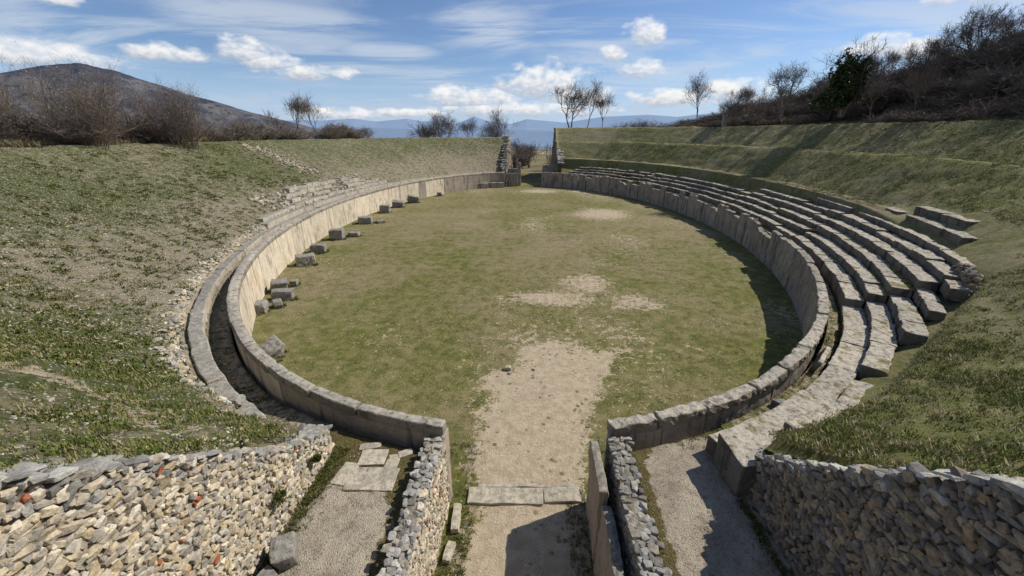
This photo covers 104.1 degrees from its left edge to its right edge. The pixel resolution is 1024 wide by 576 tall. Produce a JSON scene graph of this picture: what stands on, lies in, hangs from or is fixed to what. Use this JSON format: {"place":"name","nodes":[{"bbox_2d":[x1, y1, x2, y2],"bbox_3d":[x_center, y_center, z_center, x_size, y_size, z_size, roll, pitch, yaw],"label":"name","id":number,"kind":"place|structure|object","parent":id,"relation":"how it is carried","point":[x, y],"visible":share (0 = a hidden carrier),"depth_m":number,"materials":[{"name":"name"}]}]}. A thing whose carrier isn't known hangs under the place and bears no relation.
{"place":"outdoors","nodes":[
{"label":"outdoors","id":0,"kind":"place"},
{"bbox_2d":[0,63,320,141],"bbox_3d":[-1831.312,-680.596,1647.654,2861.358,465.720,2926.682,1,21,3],"label":"mountain","id":1,"kind":"structure","parent":0,"point":[214,106],"depth_m":1592.05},
{"bbox_2d":[0,137,504,471],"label":"grass bank","id":2,"kind":"structure","parent":0,"point":[389,160],"depth_m":19.53,"materials":[{"name":"plant"}]},
{"bbox_2d":[0,78,55,130],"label":"seeding bush","id":3,"kind":"object","parent":2,"relation":"on","point":[6,100],"visible":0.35,"depth_m":30.33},
{"bbox_2d":[0,98,56,140],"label":"bare bush","id":4,"kind":"object","parent":2,"relation":"on","point":[6,128],"visible":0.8,"depth_m":27.99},
{"bbox_2d":[0,101,83,139],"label":"bare bush","id":5,"kind":"object","parent":2,"relation":"on","point":[21,124],"visible":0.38,"depth_m":29.87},
{"bbox_2d":[2,123,117,144],"bbox_3d":[-34.343,-11.324,29.619,8.420,1.861,6.459,8,23,20],"label":"bare bush","id":6,"kind":"object","parent":2,"relation":"on","point":[47,136],"visible":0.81,"depth_m":29.18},
{"bbox_2d":[0,41,162,149],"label":"seeding bush","id":7,"kind":"object","parent":2,"relation":"on","point":[88,110],"visible":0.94,"depth_m":29.71,"materials":[{"name":"plant"}]},
{"bbox_2d":[56,105,158,142],"bbox_3d":[-34.865,-14.198,34.319,7.150,4.098,5.485,-1,21,-4],"label":"bare bush","id":8,"kind":"object","parent":2,"relation":"on","point":[132,136],"visible":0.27,"depth_m":34.96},
{"bbox_2d":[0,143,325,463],"bbox_3d":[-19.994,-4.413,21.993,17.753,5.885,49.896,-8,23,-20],"label":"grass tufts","id":9,"kind":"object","parent":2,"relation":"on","point":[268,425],"visible":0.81,"depth_m":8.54,"materials":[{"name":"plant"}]},
{"bbox_2d":[0,423,334,575],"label":"retaining wall","id":10,"kind":"structure","parent":2,"relation":"on","point":[214,512],"depth_m":4.96,"materials":[{"name":"stone"}]},
{"bbox_2d":[0,143,340,387],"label":"turf clumps","id":11,"kind":"object","parent":2,"relation":"on","point":[43,348],"visible":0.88,"depth_m":18.07,"materials":[{"name":"green plant"}]},
{"bbox_2d":[106,74,238,148],"bbox_3d":[-31.262,-16.794,37.216,10.349,7.266,7.777,-12,25,-29],"label":"seeding bush","id":12,"kind":"object","parent":2,"relation":"on","point":[181,126],"visible":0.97,"depth_m":36.67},
{"bbox_2d":[0,140,358,467],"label":"loose pebbles","id":13,"kind":"object","parent":2,"relation":"on","point":[120,435],"visible":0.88,"depth_m":15.64,"materials":[{"name":"stone"}]},
{"bbox_2d":[206,119,253,137],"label":"bare bush","id":14,"kind":"object","parent":2,"relation":"on","point":[230,126],"visible":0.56,"depth_m":48.01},
{"bbox_2d":[143,146,373,405],"bbox_3d":[-18.561,-6.889,29.026,13.368,5.370,48.580,-5,22,-13],"label":"rubble scatter","id":15,"kind":"object","parent":2,"relation":"on","point":[174,361],"visible":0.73,"depth_m":18.59,"materials":[{"name":"stone"}]},
{"bbox_2d":[188,188,378,418],"bbox_3d":[-11.289,-8.230,40.520,14.996,0.870,64.879,1,21,3],"label":"kerb band","id":16,"kind":"object","parent":2,"relation":"on","point":[210,373],"visible":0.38,"depth_m":14.72,"materials":[{"name":"stone"}]},
{"bbox_2d":[283,177,347,192],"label":"seating row","id":17,"kind":"object","parent":2,"relation":"on","point":[290,189],"visible":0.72,"depth_m":42.22,"materials":[{"name":"stone"}]},
{"bbox_2d":[281,178,358,198],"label":"seating row","id":18,"kind":"object","parent":2,"relation":"on","point":[300,192],"visible":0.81,"depth_m":40.99,"materials":[{"name":"stone"}]},
{"bbox_2d":[256,180,386,221],"bbox_3d":[-18.878,-9.741,42.175,1.962,0.565,25.434,2,21,4],"label":"seating row","id":19,"kind":"object","parent":2,"relation":"on","point":[265,217],"visible":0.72,"depth_m":38.61,"materials":[{"name":"stone"}]},
{"bbox_2d":[312,121,351,138],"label":"bare bush","id":20,"kind":"object","parent":2,"relation":"on","point":[335,131],"visible":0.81,"depth_m":60.36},
{"bbox_2d":[286,178,378,202],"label":"seating row","id":21,"kind":"object","parent":2,"relation":"on","point":[295,199],"visible":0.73,"depth_m":42.55,"materials":[{"name":"stone"}]},
{"bbox_2d":[260,179,414,228],"bbox_3d":[-17.621,-10.215,44.403,2.864,0.632,31.438,3,21,7],"label":"seating row","id":22,"kind":"object","parent":2,"relation":"on","point":[270,223],"visible":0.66,"depth_m":38.91,"materials":[{"name":"stone"}]},
{"bbox_2d":[405,118,454,137],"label":"bare tree","id":23,"kind":"object","parent":2,"relation":"on","point":[421,132],"visible":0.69,"depth_m":87.36,"materials":[{"name":"brown plant"}]},
{"bbox_2d":[423,108,461,136],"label":"bare tree","id":24,"kind":"object","parent":2,"relation":"on","point":[444,122],"visible":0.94,"depth_m":85.99,"materials":[{"name":"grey plant"}]},
{"bbox_2d":[488,102,517,136],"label":"bare tree","id":25,"kind":"object","parent":2,"relation":"on","point":[497,120],"visible":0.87,"depth_m":87.95,"materials":[{"name":"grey plant"}]},
{"bbox_2d":[0,113,1023,147],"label":"dry grass","id":26,"kind":"structure","parent":2,"relation":"on","point":[16,143],"depth_m":33.78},
{"bbox_2d":[254,426,419,575],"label":"gravel path","id":27,"kind":"structure","parent":0,"point":[365,519],"depth_m":7.68,"materials":[{"name":"gravel"}]},
{"bbox_2d":[269,531,298,570],"bbox_3d":[-3.985,4.615,6.984,0.427,0.472,0.539,-10,23,-23],"label":"boulder","id":28,"kind":"object","parent":27,"relation":"on","point":[283,552],"visible":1,"depth_m":6.84,"materials":[{"name":"grey stone"}]},
{"bbox_2d":[330,462,359,485],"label":"paving slab","id":29,"kind":"structure","parent":27,"relation":"on","point":[341,477],"depth_m":8.75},
{"bbox_2d":[342,467,399,491],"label":"paving slab","id":30,"kind":"structure","parent":27,"relation":"on","point":[382,479],"depth_m":8.60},
{"bbox_2d":[358,449,388,465],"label":"paving slab","id":31,"kind":"structure","parent":27,"relation":"on","point":[368,457],"depth_m":9.18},
{"bbox_2d":[277,444,777,575],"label":"loose gravel","id":32,"kind":"structure","parent":27,"relation":"on","point":[644,485],"depth_m":7.58,"materials":[{"name":"gravel"}]},
{"bbox_2d":[256,195,442,362],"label":"stone blocks","id":33,"kind":"structure","parent":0,"point":[295,297],"depth_m":24.71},
{"bbox_2d":[320,125,668,146],"bbox_3d":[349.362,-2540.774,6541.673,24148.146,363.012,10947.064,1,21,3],"label":"hills","id":34,"kind":"structure","parent":0,"point":[541,138],"depth_m":8126.52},
{"bbox_2d":[285,113,716,130],"bbox_3d":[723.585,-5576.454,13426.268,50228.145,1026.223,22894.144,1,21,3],"label":"mountains","id":35,"kind":"structure","parent":0,"point":[534,125],"depth_m":17067.21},
{"bbox_2d":[0,0,1023,123],"label":"sky","id":36,"kind":"structure","parent":0,"point":[370,60],"materials":[{"name":"blue"}]},
{"bbox_2d":[434,441,594,575],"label":"passage grass","id":37,"kind":"structure","parent":0,"point":[471,518],"depth_m":9.45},
{"bbox_2d":[239,182,802,575],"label":"arena floor","id":38,"kind":"structure","parent":0,"point":[563,381],"depth_m":19.39,"materials":[{"name":"plant"}]},
{"bbox_2d":[259,335,285,359],"bbox_3d":[-10.137,2.598,16.690,0.926,1.065,1.236,20,29,41],"label":"fallen block","id":39,"kind":"object","parent":38,"relation":"on","point":[272,346],"depth_m":16.60,"materials":[{"name":"grey stone"}]},
{"bbox_2d":[270,287,294,300],"bbox_3d":[-13.056,0.399,22.724,1.175,0.704,0.761,-6,22,-14],"label":"fallen block","id":40,"kind":"object","parent":38,"relation":"on","point":[286,294],"depth_m":22.47,"materials":[{"name":"grey stone"}]},
{"bbox_2d":[295,252,315,266],"bbox_3d":[-14.848,-1.996,28.695,1.309,0.852,1.048,-10,24,-24],"label":"fallen block","id":41,"kind":"object","parent":38,"relation":"on","point":[307,259],"depth_m":28.34,"materials":[{"name":"grey stone"}]},
{"bbox_2d":[226,172,504,503],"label":"podium wall","id":42,"kind":"structure","parent":38,"relation":"on","point":[264,262],"depth_m":16.48,"materials":[{"name":"grey stone"}]},
{"bbox_2d":[376,434,449,575],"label":"passage wall","id":43,"kind":"structure","parent":38,"relation":"on","point":[414,536],"depth_m":7.94,"materials":[{"name":"stone"}]},
{"bbox_2d":[442,541,455,564],"bbox_3d":[-1.422,5.986,9.030,0.209,0.200,0.479,3,22,8],"label":"kerb stone","id":44,"kind":"object","parent":38,"relation":"on","point":[449,550],"visible":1,"depth_m":8.96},
{"bbox_2d":[450,503,461,533],"bbox_3d":[-1.368,5.667,9.807,0.216,0.217,0.759,-1,21,-2],"label":"kerb stone","id":45,"kind":"object","parent":38,"relation":"on","point":[456,521],"visible":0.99,"depth_m":9.70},
{"bbox_2d":[467,483,581,505],"bbox_3d":[0.320,5.459,10.500,2.957,0.214,0.672,0,21,0],"label":"threshold","id":46,"kind":"object","parent":38,"relation":"on","point":[497,494],"visible":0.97,"depth_m":10.42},
{"bbox_2d":[259,225,795,575],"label":"short grass","id":47,"kind":"structure","parent":38,"relation":"on","point":[537,325],"depth_m":20.13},
{"bbox_2d":[586,440,624,575],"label":"slab lining","id":48,"kind":"object","parent":38,"relation":"on","point":[606,554],"visible":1,"depth_m":8.22,"materials":[{"name":"stone"}]},
{"bbox_2d":[604,436,671,575],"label":"passage wall","id":49,"kind":"structure","parent":38,"relation":"on","point":[641,545],"depth_m":7.66,"materials":[{"name":"stone"}]},
{"bbox_2d":[541,172,829,467],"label":"podium wall","id":50,"kind":"structure","parent":38,"relation":"on","point":[790,265],"depth_m":18.02,"materials":[{"name":"grey stone"}]},
{"bbox_2d":[511,147,551,184],"bbox_3d":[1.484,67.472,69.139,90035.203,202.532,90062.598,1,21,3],"label":"ground","id":51,"kind":"structure","parent":0,"point":[532,173],"depth_m":105.44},
{"bbox_2d":[282,89,311,127],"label":"bare tree","id":52,"kind":"object","parent":51,"relation":"on","point":[294,106],"visible":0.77,"depth_m":81.08,"materials":[{"name":"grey plant"}]},
{"bbox_2d":[295,93,333,133],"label":"bare tree","id":53,"kind":"object","parent":51,"relation":"on","point":[305,107],"visible":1,"depth_m":79.36,"materials":[{"name":"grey plant"}]},
{"bbox_2d":[500,134,512,185],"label":"retaining wall","id":54,"kind":"structure","parent":51,"relation":"on","point":[506,160],"depth_m":73.12,"materials":[{"name":"stone"}]},
{"bbox_2d":[511,138,530,167],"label":"bare tree","id":55,"kind":"object","parent":51,"relation":"on","point":[515,146],"visible":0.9,"depth_m":99.29,"materials":[{"name":"brown plant"}]},
{"bbox_2d":[512,142,546,167],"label":"bare tree","id":56,"kind":"object","parent":51,"relation":"on","point":[531,150],"visible":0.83,"depth_m":105.92,"materials":[{"name":"brown plant"}]},
{"bbox_2d":[551,127,564,172],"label":"retaining wall","id":57,"kind":"structure","parent":51,"relation":"on","point":[557,157],"depth_m":73.69,"materials":[{"name":"stone"}]},
{"bbox_2d":[630,427,794,575],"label":"gravel path","id":58,"kind":"structure","parent":0,"point":[694,514],"depth_m":7.79,"materials":[{"name":"gravel"}]},
{"bbox_2d":[254,444,790,575],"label":"wall foot weeds","id":59,"kind":"object","parent":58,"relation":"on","point":[322,476],"depth_m":7.91,"materials":[{"name":"green plant"}]},
{"bbox_2d":[705,425,771,495],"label":"corner blocks","id":60,"kind":"structure","parent":58,"relation":"on","point":[732,451],"depth_m":8.50,"materials":[{"name":"stone"}]},
{"bbox_2d":[676,307,841,452],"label":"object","id":61,"kind":"structure","parent":58,"relation":"on","point":[826,344],"depth_m":12.18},
{"bbox_2d":[552,55,1023,477],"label":"grass bank","id":62,"kind":"structure","parent":0,"point":[996,247],"depth_m":24.66,"materials":[{"name":"plant"}]},
{"bbox_2d":[545,80,594,127],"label":"bare tree","id":63,"kind":"object","parent":62,"relation":"on","point":[571,99],"visible":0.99,"depth_m":85.65,"materials":[{"name":"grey plant"}]},
{"bbox_2d":[574,75,603,127],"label":"bare tree","id":64,"kind":"object","parent":62,"relation":"on","point":[595,91],"visible":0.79,"depth_m":86.22,"materials":[{"name":"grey plant"}]},
{"bbox_2d":[591,92,617,125],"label":"bare tree","id":65,"kind":"object","parent":62,"relation":"on","point":[597,101],"visible":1,"depth_m":84.14,"materials":[{"name":"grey plant"}]},
{"bbox_2d":[637,181,729,205],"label":"seating row","id":66,"kind":"object","parent":62,"relation":"on","point":[709,199],"visible":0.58,"depth_m":45.88,"materials":[{"name":"stone"}]},
{"bbox_2d":[642,178,738,202],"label":"seating row","id":67,"kind":"object","parent":62,"relation":"on","point":[714,194],"visible":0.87,"depth_m":47.01,"materials":[{"name":"stone"}]},
{"bbox_2d":[646,175,745,199],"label":"seating row","id":68,"kind":"object","parent":62,"relation":"on","point":[713,189],"visible":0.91,"depth_m":46.74,"materials":[{"name":"stone"}]},
{"bbox_2d":[679,69,717,117],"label":"bare tree","id":69,"kind":"object","parent":62,"relation":"on","point":[696,88],"visible":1,"depth_m":79.86,"materials":[{"name":"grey plant"}]},
{"bbox_2d":[650,173,751,195],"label":"seating row","id":70,"kind":"object","parent":62,"relation":"on","point":[720,186],"visible":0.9,"depth_m":46.73,"materials":[{"name":"stone"}]},
{"bbox_2d":[594,167,915,339],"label":"joint weeds","id":71,"kind":"object","parent":62,"relation":"on","point":[907,282],"visible":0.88,"depth_m":26.79,"materials":[{"name":"green plant"}]},
{"bbox_2d":[727,203,800,240],"bbox_3d":[20.495,-5.588,33.038,1.088,0.784,13.007,3,22,9],"label":"seating row","id":72,"kind":"object","parent":62,"relation":"on","point":[769,223],"visible":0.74,"depth_m":31.63,"materials":[{"name":"stone"}]},
{"bbox_2d":[735,200,812,234],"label":"seating row","id":73,"kind":"object","parent":62,"relation":"on","point":[800,228],"visible":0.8,"depth_m":31.37,"materials":[{"name":"stone"}]},
{"bbox_2d":[743,196,823,228],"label":"seating row","id":74,"kind":"object","parent":62,"relation":"on","point":[807,220],"visible":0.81,"depth_m":31.24,"materials":[{"name":"stone"}]},
{"bbox_2d":[765,57,815,112],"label":"bare tree","id":75,"kind":"object","parent":62,"relation":"on","point":[794,79],"visible":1,"depth_m":46.05,"materials":[{"name":"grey plant"}]},
{"bbox_2d":[751,192,836,223],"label":"seating row","id":76,"kind":"object","parent":62,"relation":"on","point":[818,216],"visible":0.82,"depth_m":31.18,"materials":[{"name":"stone"}]},
{"bbox_2d":[734,305,868,441],"bbox_3d":[10.088,2.431,12.746,11.982,0.646,1.549,-18,28,-38],"label":"kerb band","id":77,"kind":"object","parent":62,"relation":"on","point":[835,378],"visible":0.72,"depth_m":11.41,"materials":[{"name":"stone"}]},
{"bbox_2d":[782,413,814,432],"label":"flat slab","id":78,"kind":"structure","parent":77,"relation":"on","point":[795,421],"depth_m":9.38,"materials":[{"name":"stone"}]},
{"bbox_2d":[759,189,848,218],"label":"seating row","id":79,"kind":"object","parent":62,"relation":"on","point":[816,207],"visible":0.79,"depth_m":31.40,"materials":[{"name":"stone"}]},
{"bbox_2d":[595,119,1023,255],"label":"turf clumps","id":80,"kind":"object","parent":62,"relation":"on","point":[932,148],"visible":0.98,"depth_m":32.32,"materials":[{"name":"green plant"}]},
{"bbox_2d":[809,346,830,371],"bbox_3d":[9.952,2.281,12.865,1.493,0.503,0.284,-20,29,-41],"label":"leaning slab","id":81,"kind":"object","parent":62,"relation":"on","point":[820,359],"depth_m":12.55,"materials":[{"name":"stone"}]},
{"bbox_2d":[793,236,863,308],"bbox_3d":[16.898,-1.144,21.605,1.142,0.823,12.026,9,23,23],"label":"seating row","id":82,"kind":"object","parent":62,"relation":"on","point":[839,281],"visible":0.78,"depth_m":19.84,"materials":[{"name":"stone"}]},
{"bbox_2d":[809,400,849,422],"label":"flat slab","id":83,"kind":"structure","parent":62,"relation":"on","point":[831,406],"depth_m":9.96,"materials":[{"name":"stone"}]},
{"bbox_2d":[815,197,854,213],"bbox_3d":[23.330,-5.863,28.627,0.742,0.567,4.873,5,22,12],"label":"wide course","id":84,"kind":"object","parent":62,"relation":"on","point":[833,205],"visible":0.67,"depth_m":28.47,"materials":[{"name":"stone"}]},
{"bbox_2d":[666,32,1023,126],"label":"hillside scrub","id":85,"kind":"object","parent":62,"relation":"on","point":[1010,51],"visible":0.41,"depth_m":37.31,"materials":[{"name":"plant"}]},
{"bbox_2d":[804,232,887,303],"bbox_3d":[17.565,-1.538,21.311,1.136,0.608,12.292,9,23,23],"label":"seating row","id":86,"kind":"object","parent":62,"relation":"on","point":[856,269],"visible":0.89,"depth_m":19.33,"materials":[{"name":"stone"}]},
{"bbox_2d":[808,32,900,117],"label":"ivy clad tree","id":87,"kind":"object","parent":62,"relation":"on","point":[848,79],"visible":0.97,"depth_m":42.10,"materials":[{"name":"green plant"}]},
{"bbox_2d":[837,380,873,406],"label":"flat slab","id":88,"kind":"structure","parent":62,"relation":"on","point":[853,391],"depth_m":10.59,"materials":[{"name":"stone"}]},
{"bbox_2d":[816,225,912,298],"bbox_3d":[18.225,-1.832,21.076,1.150,0.575,12.563,9,23,22],"label":"seating row","id":89,"kind":"object","parent":62,"relation":"on","point":[893,283],"visible":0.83,"depth_m":19.35,"materials":[{"name":"stone"}]},
{"bbox_2d":[855,71,891,120],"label":"bare tree","id":90,"kind":"object","parent":62,"relation":"on","point":[881,85],"visible":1,"depth_m":40.98,"materials":[{"name":"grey plant"}]},
{"bbox_2d":[856,301,897,379],"bbox_3d":[12.771,1.695,13.918,0.884,0.587,6.701,17,27,37],"label":"footing course","id":91,"kind":"object","parent":62,"relation":"on","point":[878,358],"visible":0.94,"depth_m":12.99,"materials":[{"name":"stone"}]},
{"bbox_2d":[738,124,1023,477],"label":"grass tufts","id":92,"kind":"object","parent":62,"relation":"on","point":[988,456],"visible":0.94,"depth_m":8.03,"materials":[{"name":"plant"}]},
{"bbox_2d":[828,220,939,293],"bbox_3d":[18.899,-2.110,20.811,1.143,0.586,12.878,9,23,22],"label":"seating row","id":93,"kind":"object","parent":62,"relation":"on","point":[917,275],"visible":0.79,"depth_m":18.73,"materials":[{"name":"stone"}]},
{"bbox_2d":[749,452,1023,575],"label":"retaining wall","id":94,"kind":"structure","parent":62,"relation":"on","point":[822,518],"depth_m":5.06,"materials":[{"name":"stone"}]},
{"bbox_2d":[863,77,909,106],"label":"bare bush","id":95,"kind":"object","parent":62,"relation":"on","point":[890,88],"visible":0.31,"depth_m":43.30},
{"bbox_2d":[840,214,961,284],"bbox_3d":[19.594,-2.399,20.579,1.175,0.570,13.222,9,23,22],"label":"seating row","id":96,"kind":"object","parent":62,"relation":"on","point":[936,266],"visible":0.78,"depth_m":18.68,"materials":[{"name":"stone"}]},
{"bbox_2d":[886,295,928,345],"bbox_3d":[14.220,1.091,14.398,0.701,0.568,4.269,15,26,34],"label":"footing course","id":97,"kind":"object","parent":62,"relation":"on","point":[911,328],"visible":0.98,"depth_m":13.70,"materials":[{"name":"stone"}]},
{"bbox_2d":[857,212,975,265],"bbox_3d":[20.408,-2.685,20.410,1.132,0.430,11.971,9,23,22],"label":"wide course","id":98,"kind":"object","parent":62,"relation":"on","point":[950,256],"visible":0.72,"depth_m":19.31,"materials":[{"name":"stone"}]},
{"bbox_2d":[902,58,952,113],"bbox_3d":[36.424,-17.475,35.591,3.226,5.690,2.240,14,25,31],"label":"bare tree","id":99,"kind":"object","parent":62,"relation":"on","point":[915,77],"visible":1,"depth_m":35.18,"materials":[{"name":"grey plant"}]},
{"bbox_2d":[912,287,946,320],"bbox_3d":[15.351,0.593,14.688,0.588,0.473,2.540,15,26,33],"label":"footing course","id":100,"kind":"object","parent":62,"relation":"on","point":[929,305],"visible":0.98,"depth_m":14.36,"materials":[{"name":"stone"}]},
{"bbox_2d":[901,34,958,63],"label":"bare tree","id":101,"kind":"object","parent":62,"relation":"on","point":[912,47],"visible":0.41,"depth_m":43.89,"materials":[{"name":"brown plant"}]},
{"bbox_2d":[900,72,978,106],"bbox_3d":[41.142,-18.985,38.452,6.692,2.699,7.140,-3,22,-8],"label":"bare bush","id":102,"kind":"object","parent":62,"relation":"on","point":[920,101],"visible":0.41,"depth_m":38.58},
{"bbox_2d":[905,215,978,244],"bbox_3d":[20.941,-2.758,19.635,0.719,0.743,5.538,9,23,22],"label":"stone bench","id":103,"kind":"object","parent":62,"relation":"on","point":[958,237],"visible":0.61,"depth_m":18.99,"materials":[{"name":"stone"}]},
{"bbox_2d":[913,206,979,227],"bbox_3d":[22.023,-3.421,20.325,0.720,0.836,4.670,8,23,20],"label":"stone bench","id":104,"kind":"object","parent":62,"relation":"on","point":[945,216],"visible":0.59,"depth_m":20.08,"materials":[{"name":"stone"}]},
{"bbox_2d":[938,279,973,301],"bbox_3d":[16.367,0.102,14.732,0.648,0.549,1.254,14,25,32],"label":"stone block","id":105,"kind":"object","parent":62,"relation":"on","point":[953,290],"visible":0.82,"depth_m":14.40,"materials":[{"name":"stone"}]},
{"bbox_2d":[950,262,983,290],"bbox_3d":[17.008,-0.458,14.870,0.544,0.702,2.254,14,25,31],"label":"rubble edging","id":106,"kind":"object","parent":62,"relation":"on","point":[970,276],"visible":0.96,"depth_m":14.58,"materials":[{"name":"stone"}]},
{"bbox_2d":[925,11,1014,54],"bbox_3d":[45.353,-24.533,39.985,6.172,5.704,5.005,19,28,39],"label":"bare tree","id":107,"kind":"object","parent":62,"relation":"on","point":[971,30],"visible":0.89,"depth_m":39.63,"materials":[{"name":"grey plant"}]},
{"bbox_2d":[928,1,1022,57],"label":"bare tree","id":108,"kind":"object","parent":62,"relation":"on","point":[988,17],"visible":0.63,"depth_m":39.14,"materials":[{"name":"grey plant"}]},
{"bbox_2d":[931,65,1023,93],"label":"bare bush","id":109,"kind":"object","parent":62,"relation":"on","point":[959,84],"visible":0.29,"depth_m":34.70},
{"bbox_2d":[939,93,1023,120],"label":"bare bush","id":110,"kind":"object","parent":62,"relation":"on","point":[983,116],"visible":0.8,"depth_m":30.47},
{"bbox_2d":[955,22,1022,50],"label":"bare bush","id":111,"kind":"object","parent":62,"relation":"on","point":[981,45],"visible":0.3,"depth_m":38.31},
{"bbox_2d":[956,57,1023,95],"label":"bare bush","id":112,"kind":"object","parent":62,"relation":"on","point":[1001,70],"visible":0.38,"depth_m":33.11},
{"bbox_2d":[992,13,1023,57],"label":"bare tree","id":113,"kind":"object","parent":62,"relation":"on","point":[1012,24],"visible":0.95,"depth_m":35.61,"materials":[{"name":"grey plant"}]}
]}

